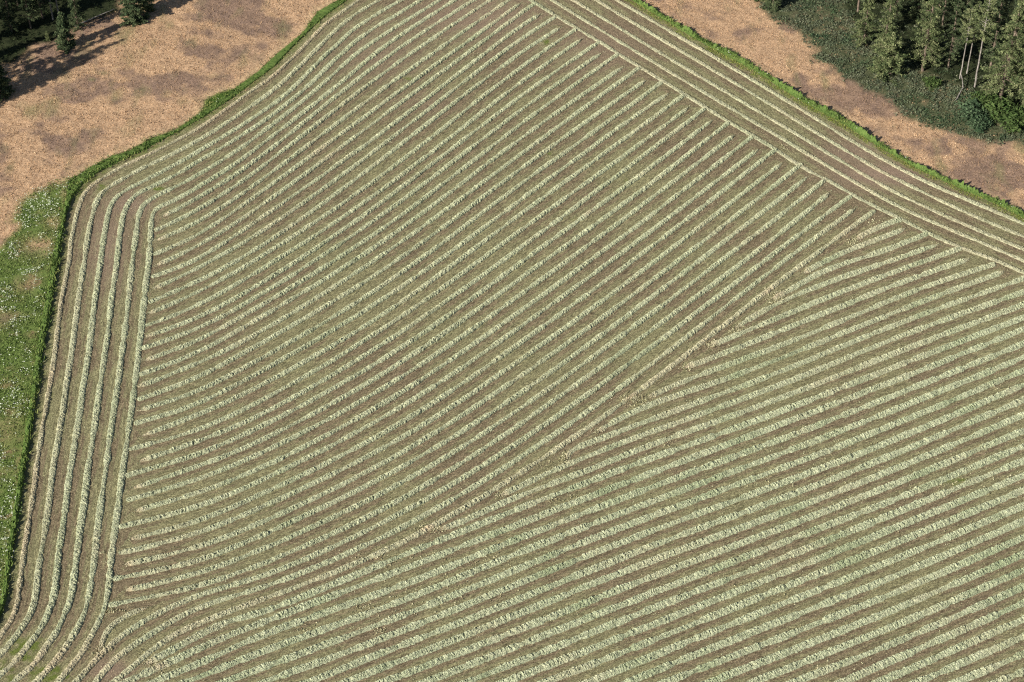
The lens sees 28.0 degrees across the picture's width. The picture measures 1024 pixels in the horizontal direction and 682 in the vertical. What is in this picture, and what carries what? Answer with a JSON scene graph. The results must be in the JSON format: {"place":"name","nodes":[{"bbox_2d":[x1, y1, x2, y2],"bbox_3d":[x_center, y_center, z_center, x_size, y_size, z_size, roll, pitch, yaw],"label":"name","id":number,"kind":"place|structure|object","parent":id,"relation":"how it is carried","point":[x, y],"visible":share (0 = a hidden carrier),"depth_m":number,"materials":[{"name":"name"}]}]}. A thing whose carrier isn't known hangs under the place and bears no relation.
{"place":"outdoors","nodes":[
{"label":"outdoors","id":0,"kind":"place"},
{"bbox_2d":[0,0,1023,681],"bbox_3d":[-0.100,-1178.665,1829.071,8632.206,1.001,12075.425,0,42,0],"label":"ground","id":1,"kind":"structure","parent":0,"point":[250,18],"depth_m":526.12,"materials":[{"name":"soil"}]},
{"bbox_2d":[0,65,15,100],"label":"conifer tree","id":2,"kind":"object","parent":1,"relation":"on","point":[5,89],"visible":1,"depth_m":596.76,"materials":[{"name":"green plant"}]},
{"bbox_2d":[0,0,19,34],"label":"conifer tree","id":3,"kind":"object","parent":1,"relation":"on","point":[8,13],"visible":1,"depth_m":620.16,"materials":[{"name":"green plant"}]},
{"bbox_2d":[12,0,43,28],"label":"conifer tree","id":4,"kind":"object","parent":1,"relation":"on","point":[26,7],"visible":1,"depth_m":621.29,"materials":[{"name":"green plant"}]},
{"bbox_2d":[0,172,76,591],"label":"meadow grass","id":5,"kind":"structure","parent":1,"relation":"on","point":[31,306],"depth_m":526.78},
{"bbox_2d":[53,12,75,53],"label":"conifer tree","id":6,"kind":"object","parent":1,"relation":"on","point":[63,25],"visible":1,"depth_m":614.32,"materials":[{"name":"green plant"}]},
{"bbox_2d":[67,0,85,31],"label":"conifer tree","id":7,"kind":"object","parent":1,"relation":"on","point":[77,13],"visible":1,"depth_m":622.09,"materials":[{"name":"green plant"}]},
{"bbox_2d":[98,605,151,651],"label":"windrow","id":8,"kind":"object","parent":1,"relation":"on","point":[109,628],"visible":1,"depth_m":450.75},
{"bbox_2d":[118,0,150,26],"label":"conifer tree","id":9,"kind":"object","parent":1,"relation":"on","point":[134,11],"visible":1,"depth_m":625.69,"materials":[{"name":"green plant"}]},
{"bbox_2d":[0,0,359,639],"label":"windrow","id":10,"kind":"object","parent":1,"relation":"on","point":[32,502],"visible":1,"depth_m":527.13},
{"bbox_2d":[0,0,380,658],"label":"windrow","id":11,"kind":"object","parent":1,"relation":"on","point":[26,620],"visible":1,"depth_m":522.26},
{"bbox_2d":[0,0,404,678],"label":"windrow","id":12,"kind":"object","parent":1,"relation":"on","point":[76,434],"visible":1,"depth_m":518.34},
{"bbox_2d":[10,0,422,681],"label":"windrow","id":13,"kind":"object","parent":1,"relation":"on","point":[52,636],"visible":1,"depth_m":516.61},
{"bbox_2d":[31,0,441,681],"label":"windrow","id":14,"kind":"object","parent":1,"relation":"on","point":[93,566],"visible":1,"depth_m":516.92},
{"bbox_2d":[54,0,456,681],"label":"windrow","id":15,"kind":"object","parent":1,"relation":"on","point":[118,512],"visible":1,"depth_m":522.25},
{"bbox_2d":[157,0,476,217],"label":"windrow","id":16,"kind":"object","parent":1,"relation":"on","point":[306,119],"visible":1,"depth_m":592.69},
{"bbox_2d":[154,0,492,231],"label":"windrow","id":17,"kind":"object","parent":1,"relation":"on","point":[298,138],"visible":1,"depth_m":589.05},
{"bbox_2d":[153,0,510,241],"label":"windrow","id":18,"kind":"object","parent":1,"relation":"on","point":[324,132],"visible":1,"depth_m":587.56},
{"bbox_2d":[153,1,521,254],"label":"windrow","id":19,"kind":"object","parent":1,"relation":"on","point":[351,126],"visible":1,"depth_m":584.95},
{"bbox_2d":[153,2,535,266],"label":"windrow","id":20,"kind":"object","parent":1,"relation":"on","point":[355,136],"visible":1,"depth_m":581.89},
{"bbox_2d":[151,13,541,277],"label":"windrow","id":21,"kind":"object","parent":1,"relation":"on","point":[241,231],"visible":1,"depth_m":578.40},
{"bbox_2d":[150,16,555,290],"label":"windrow","id":22,"kind":"object","parent":1,"relation":"on","point":[482,67],"visible":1,"depth_m":575.05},
{"bbox_2d":[148,26,561,303],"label":"windrow","id":23,"kind":"object","parent":1,"relation":"on","point":[430,121],"visible":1,"depth_m":570.50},
{"bbox_2d":[144,28,576,315],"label":"windrow","id":24,"kind":"object","parent":1,"relation":"on","point":[375,180],"visible":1,"depth_m":566.57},
{"bbox_2d":[145,39,581,326],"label":"windrow","id":25,"kind":"object","parent":1,"relation":"on","point":[379,191],"visible":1,"depth_m":563.40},
{"bbox_2d":[142,51,600,349],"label":"windrow","id":26,"kind":"object","parent":1,"relation":"on","point":[466,151],"visible":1,"depth_m":556.64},
{"bbox_2d":[146,41,599,336],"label":"windrow","id":27,"kind":"object","parent":1,"relation":"on","point":[397,190],"visible":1,"depth_m":559.37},
{"bbox_2d":[143,53,618,360],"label":"windrow","id":28,"kind":"object","parent":1,"relation":"on","point":[431,192],"visible":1,"depth_m":552.76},
{"bbox_2d":[138,65,625,375],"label":"windrow","id":29,"kind":"object","parent":1,"relation":"on","point":[366,252],"visible":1,"depth_m":548.67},
{"bbox_2d":[136,67,639,388],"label":"windrow","id":30,"kind":"object","parent":1,"relation":"on","point":[457,201],"visible":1,"depth_m":548.63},
{"bbox_2d":[137,79,645,400],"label":"windrow","id":31,"kind":"object","parent":1,"relation":"on","point":[448,223],"visible":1,"depth_m":542.58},
{"bbox_2d":[136,81,662,410],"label":"windrow","id":32,"kind":"object","parent":1,"relation":"on","point":[306,332],"visible":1,"depth_m":541.07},
{"bbox_2d":[134,93,668,425],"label":"windrow","id":33,"kind":"object","parent":1,"relation":"on","point":[467,239],"visible":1,"depth_m":535.61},
{"bbox_2d":[129,105,689,450],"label":"windrow","id":34,"kind":"object","parent":1,"relation":"on","point":[513,235],"visible":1,"depth_m":530.98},
{"bbox_2d":[138,94,684,437],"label":"windrow","id":35,"kind":"object","parent":1,"relation":"on","point":[450,266],"visible":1,"depth_m":534.29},
{"bbox_2d":[132,108,705,463],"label":"windrow","id":36,"kind":"object","parent":1,"relation":"on","point":[520,247],"visible":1,"depth_m":528.28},
{"bbox_2d":[125,118,714,477],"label":"windrow","id":37,"kind":"object","parent":1,"relation":"on","point":[499,278],"visible":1,"depth_m":523.37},
{"bbox_2d":[127,121,729,488],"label":"windrow","id":38,"kind":"object","parent":1,"relation":"on","point":[528,272],"visible":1,"depth_m":522.19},
{"bbox_2d":[126,133,738,501],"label":"windrow","id":39,"kind":"object","parent":1,"relation":"on","point":[466,333],"visible":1,"depth_m":517.46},
{"bbox_2d":[118,148,760,528],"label":"windrow","id":40,"kind":"object","parent":1,"relation":"on","point":[507,335],"visible":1,"depth_m":509.48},
{"bbox_2d":[129,135,753,513],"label":"windrow","id":41,"kind":"object","parent":1,"relation":"on","point":[484,336],"visible":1,"depth_m":515.48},
{"bbox_2d":[126,148,777,540],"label":"windrow","id":42,"kind":"object","parent":1,"relation":"on","point":[480,370],"visible":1,"depth_m":507.05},
{"bbox_2d":[118,160,786,554],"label":"windrow","id":43,"kind":"object","parent":1,"relation":"on","point":[484,384],"visible":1,"depth_m":503.75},
{"bbox_2d":[113,176,808,580],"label":"windrow","id":44,"kind":"object","parent":1,"relation":"on","point":[497,408],"visible":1,"depth_m":497.48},
{"bbox_2d":[119,163,802,566],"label":"windrow","id":45,"kind":"object","parent":1,"relation":"on","point":[469,409],"visible":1,"depth_m":501.18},
{"bbox_2d":[72,195,851,681],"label":"windrow","id":46,"kind":"object","parent":1,"relation":"on","point":[96,659],"visible":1,"depth_m":484.28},
{"bbox_2d":[108,190,831,606],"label":"windrow","id":47,"kind":"object","parent":1,"relation":"on","point":[522,422],"visible":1,"depth_m":492.22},
{"bbox_2d":[87,208,854,681],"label":"windrow","id":48,"kind":"object","parent":1,"relation":"on","point":[105,670],"visible":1,"depth_m":480.68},
{"bbox_2d":[121,179,826,591],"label":"windrow","id":49,"kind":"object","parent":1,"relation":"on","point":[491,427],"visible":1,"depth_m":494.86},
{"bbox_2d":[107,209,875,681],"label":"windrow","id":50,"kind":"object","parent":1,"relation":"on","point":[495,487],"visible":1,"depth_m":480.59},
{"bbox_2d":[0,49,1012,613],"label":"wildflowers","id":51,"kind":"object","parent":1,"relation":"on","point":[38,331],"visible":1,"depth_m":530.85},
{"bbox_2d":[0,0,1021,105],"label":"undergrowth","id":52,"kind":"object","parent":1,"relation":"on","point":[23,39],"visible":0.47,"depth_m":623.30,"materials":[{"name":"green plant"}]},
{"bbox_2d":[0,0,1023,615],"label":"border grass","id":53,"kind":"structure","parent":1,"relation":"on","point":[78,182],"depth_m":572.90,"materials":[{"name":"plant"}]},
{"bbox_2d":[0,0,1023,250],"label":"dry grass","id":54,"kind":"structure","parent":1,"relation":"on","point":[330,12],"depth_m":605.68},
{"bbox_2d":[13,0,1023,679],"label":"loose hay","id":55,"kind":"object","parent":1,"relation":"on","point":[517,430],"visible":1,"depth_m":492.62,"materials":[{"name":"plant"}]},
{"bbox_2d":[119,326,1023,681],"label":"windrow","id":56,"kind":"object","parent":1,"relation":"on","point":[147,672],"visible":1,"depth_m":476.48,"materials":[{"name":"plant"}]},
{"bbox_2d":[142,314,1023,667],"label":"windrow","id":57,"kind":"object","parent":1,"relation":"on","point":[196,636],"visible":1,"depth_m":481.79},
{"bbox_2d":[147,340,1023,681],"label":"windrow","id":58,"kind":"object","parent":1,"relation":"on","point":[263,634],"visible":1,"depth_m":474.01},
{"bbox_2d":[178,354,1023,681],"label":"windrow","id":59,"kind":"object","parent":1,"relation":"on","point":[534,546],"visible":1,"depth_m":471.94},
{"bbox_2d":[216,367,1023,681],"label":"windrow","id":60,"kind":"object","parent":1,"relation":"on","point":[616,529],"visible":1,"depth_m":471.33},
{"bbox_2d":[257,382,1023,681],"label":"windrow","id":61,"kind":"object","parent":1,"relation":"on","point":[411,626],"visible":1,"depth_m":469.97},
{"bbox_2d":[299,396,1023,681],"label":"windrow","id":62,"kind":"object","parent":1,"relation":"on","point":[599,566],"visible":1,"depth_m":467.69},
{"bbox_2d":[325,412,1023,681],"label":"windrow","id":63,"kind":"object","parent":1,"relation":"on","point":[521,612],"visible":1,"depth_m":466.36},
{"bbox_2d":[375,428,1023,681],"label":"windrow","id":64,"kind":"object","parent":1,"relation":"on","point":[623,587],"visible":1,"depth_m":465.01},
{"bbox_2d":[413,440,1023,681],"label":"windrow","id":65,"kind":"object","parent":1,"relation":"on","point":[722,565],"visible":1,"depth_m":462.94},
{"bbox_2d":[433,301,1023,533],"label":"windrow","id":66,"kind":"object","parent":1,"relation":"on","point":[696,428],"visible":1,"depth_m":499.34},
{"bbox_2d":[459,457,1023,681],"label":"windrow","id":67,"kind":"object","parent":1,"relation":"on","point":[675,599],"visible":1,"depth_m":461.67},
{"bbox_2d":[494,289,1023,497],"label":"windrow","id":68,"kind":"object","parent":1,"relation":"on","point":[754,394],"visible":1,"depth_m":505.92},
{"bbox_2d":[496,472,1023,681],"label":"windrow","id":69,"kind":"object","parent":1,"relation":"on","point":[641,628],"visible":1,"depth_m":459.54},
{"bbox_2d":[761,0,781,11],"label":"conifer tree","id":70,"kind":"object","parent":1,"relation":"on","point":[774,4],"visible":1,"depth_m":632.52,"materials":[{"name":"green plant"}]},
{"bbox_2d":[529,0,1023,273],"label":"windrow","id":71,"kind":"object","parent":1,"relation":"on","point":[764,142],"visible":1,"depth_m":580.71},
{"bbox_2d":[537,486,1023,681],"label":"windrow","id":72,"kind":"object","parent":1,"relation":"on","point":[755,598],"visible":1,"depth_m":459.26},
{"bbox_2d":[550,0,1023,261],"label":"windrow","id":73,"kind":"object","parent":1,"relation":"on","point":[806,153],"visible":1,"depth_m":581.11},
{"bbox_2d":[564,276,1023,459],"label":"windrow","id":74,"kind":"object","parent":1,"relation":"on","point":[694,403],"visible":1,"depth_m":511.95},
{"bbox_2d":[571,0,1023,250],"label":"windrow","id":75,"kind":"object","parent":1,"relation":"on","point":[890,189],"visible":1,"depth_m":584.49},
{"bbox_2d":[590,270,1007,434],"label":"windrow","id":76,"kind":"object","parent":1,"relation":"on","point":[711,383],"visible":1,"depth_m":516.84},
{"bbox_2d":[579,502,1023,681],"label":"windrow","id":77,"kind":"object","parent":1,"relation":"on","point":[747,617],"visible":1,"depth_m":456.57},
{"bbox_2d":[595,0,1023,236],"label":"windrow","id":78,"kind":"object","parent":1,"relation":"on","point":[800,122],"visible":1,"depth_m":588.12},
{"bbox_2d":[615,0,1023,224],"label":"windrow","id":79,"kind":"object","parent":1,"relation":"on","point":[841,134],"visible":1,"depth_m":589.23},
{"bbox_2d":[645,262,995,400],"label":"windrow","id":80,"kind":"object","parent":1,"relation":"on","point":[774,347],"visible":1,"depth_m":522.90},
{"bbox_2d":[622,513,1023,681],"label":"windrow","id":81,"kind":"object","parent":1,"relation":"on","point":[781,620],"visible":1,"depth_m":455.10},
{"bbox_2d":[624,0,1023,221],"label":"fringe grass","id":82,"kind":"structure","parent":1,"relation":"on","point":[905,163],"depth_m":592.57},
{"bbox_2d":[683,257,970,368],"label":"windrow","id":83,"kind":"object","parent":1,"relation":"on","point":[785,328],"visible":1,"depth_m":527.75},
{"bbox_2d":[704,246,961,349],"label":"windrow","id":84,"kind":"object","parent":1,"relation":"on","point":[791,312],"visible":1,"depth_m":533.27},
{"bbox_2d":[734,242,940,328],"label":"windrow","id":85,"kind":"object","parent":1,"relation":"on","point":[755,315],"visible":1,"depth_m":537.52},
{"bbox_2d":[657,534,1023,681],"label":"windrow","id":86,"kind":"object","parent":1,"relation":"on","point":[852,609],"visible":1,"depth_m":453.50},
{"bbox_2d":[766,231,927,300],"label":"windrow","id":87,"kind":"object","parent":1,"relation":"on","point":[816,274],"visible":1,"depth_m":542.66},
{"bbox_2d":[802,228,904,272],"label":"windrow","id":88,"kind":"object","parent":1,"relation":"on","point":[816,265],"visible":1,"depth_m":547.06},
{"bbox_2d":[701,550,1023,681],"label":"windrow","id":89,"kind":"object","parent":1,"relation":"on","point":[812,642],"visible":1,"depth_m":450.76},
{"bbox_2d":[851,0,877,46],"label":"conifer tree","id":90,"kind":"object","parent":1,"relation":"on","point":[864,26],"visible":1,"depth_m":613.90,"materials":[{"name":"green plant"}]},
{"bbox_2d":[852,218,901,242],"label":"windrow","id":91,"kind":"object","parent":1,"relation":"on","point":[877,227],"visible":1,"depth_m":553.65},
{"bbox_2d":[747,567,1023,681],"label":"windrow","id":92,"kind":"object","parent":1,"relation":"on","point":[889,627],"visible":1,"depth_m":449.91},
{"bbox_2d":[871,0,899,60],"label":"conifer tree","id":93,"kind":"object","parent":1,"relation":"on","point":[888,23],"visible":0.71,"depth_m":602.42,"materials":[{"name":"green plant"}]},
{"bbox_2d":[755,0,1023,145],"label":"brush","id":94,"kind":"object","parent":1,"relation":"on","point":[910,90],"visible":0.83,"depth_m":608.98,"materials":[{"name":"green plant"}]},
{"bbox_2d":[867,31,911,85],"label":"conifer tree","id":95,"kind":"object","parent":1,"relation":"on","point":[891,42],"visible":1,"depth_m":602.10,"materials":[{"name":"green plant"}]},
{"bbox_2d":[786,583,1023,681],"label":"windrow","id":96,"kind":"object","parent":1,"relation":"on","point":[924,629],"visible":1,"depth_m":448.35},
{"bbox_2d":[906,0,928,19],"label":"conifer tree","id":97,"kind":"object","parent":1,"relation":"on","point":[918,15],"visible":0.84,"depth_m":627.83,"materials":[{"name":"green plant"}]},
{"bbox_2d":[904,0,947,71],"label":"conifer tree","id":98,"kind":"object","parent":1,"relation":"on","point":[930,26],"visible":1,"depth_m":600.22,"materials":[{"name":"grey plant"}]},
{"bbox_2d":[834,599,1023,681],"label":"windrow","id":99,"kind":"object","parent":1,"relation":"on","point":[910,653],"visible":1,"depth_m":446.62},
{"bbox_2d":[922,75,942,91],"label":"shrub","id":100,"kind":"object","parent":1,"relation":"on","point":[928,83],"visible":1,"depth_m":602.32,"materials":[{"name":"green plant"}]},
{"bbox_2d":[934,0,959,25],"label":"conifer tree","id":101,"kind":"object","parent":1,"relation":"on","point":[947,4],"visible":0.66,"depth_m":622.24,"materials":[{"name":"green plant"}]},
{"bbox_2d":[871,614,1023,681],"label":"windrow","id":102,"kind":"object","parent":1,"relation":"on","point":[920,664],"visible":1,"depth_m":445.01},
{"bbox_2d":[941,0,964,67],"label":"conifer tree","id":103,"kind":"object","parent":1,"relation":"on","point":[955,35],"visible":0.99,"depth_m":601.95,"materials":[{"name":"green plant"}]},
{"bbox_2d":[909,632,1023,681],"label":"windrow","id":104,"kind":"object","parent":1,"relation":"on","point":[974,657],"visible":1,"depth_m":443.46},
{"bbox_2d":[957,0,976,22],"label":"conifer tree","id":105,"kind":"object","parent":1,"relation":"on","point":[968,4],"visible":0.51,"depth_m":624.08,"materials":[{"name":"green plant"}]},
{"bbox_2d":[958,5,981,78],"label":"pine tree","id":106,"kind":"object","parent":1,"relation":"on","point":[969,32],"visible":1,"depth_m":593.81,"materials":[{"name":"green plant"}]},
{"bbox_2d":[952,97,992,124],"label":"shrub","id":107,"kind":"object","parent":1,"relation":"on","point":[968,110],"visible":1,"depth_m":590.67,"materials":[{"name":"green plant"}]},
{"bbox_2d":[966,0,984,73],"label":"pine tree","id":108,"kind":"object","parent":1,"relation":"on","point":[978,6],"visible":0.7,"depth_m":598.54,"materials":[{"name":"green plant"}]},
{"bbox_2d":[965,113,996,133],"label":"shrub","id":109,"kind":"object","parent":1,"relation":"on","point":[983,122],"visible":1,"depth_m":586.72,"materials":[{"name":"green plant"}]},
{"bbox_2d":[967,90,995,110],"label":"shrub","id":110,"kind":"object","parent":1,"relation":"on","point":[981,98],"visible":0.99,"depth_m":595.16,"materials":[{"name":"green plant"}]},
{"bbox_2d":[973,0,998,86],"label":"pine tree","id":111,"kind":"object","parent":1,"relation":"on","point":[989,15],"visible":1,"depth_m":587.62,"materials":[{"name":"green plant"}]},
{"bbox_2d":[948,650,1023,681],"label":"windrow","id":112,"kind":"object","parent":1,"relation":"on","point":[978,673],"visible":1,"depth_m":441.17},
{"bbox_2d":[979,0,1012,65],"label":"conifer tree","id":113,"kind":"object","parent":1,"relation":"on","point":[998,30],"visible":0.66,"depth_m":598.33,"materials":[{"name":"green plant"}]},
{"bbox_2d":[977,91,1019,119],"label":"shrub","id":114,"kind":"object","parent":1,"relation":"on","point":[994,105],"visible":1,"depth_m":591.13,"materials":[{"name":"green plant"}]},
{"bbox_2d":[978,0,1023,99],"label":"conifer tree","id":115,"kind":"object","parent":1,"relation":"on","point":[1012,49],"visible":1,"depth_m":586.65,"materials":[{"name":"green plant"}]},
{"bbox_2d":[987,668,1023,681],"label":"windrow","id":116,"kind":"object","parent":1,"relation":"on","point":[1010,677],"visible":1,"depth_m":439.78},
{"bbox_2d":[991,105,1023,135],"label":"shrub","id":117,"kind":"object","parent":1,"relation":"on","point":[1015,119],"visible":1,"depth_m":586.67,"materials":[{"name":"green plant"}]},
{"bbox_2d":[1009,51,1023,106],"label":"conifer tree","id":118,"kind":"object","parent":1,"relation":"on","point":[1020,91],"visible":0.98,"depth_m":590.69,"materials":[{"name":"green plant"}]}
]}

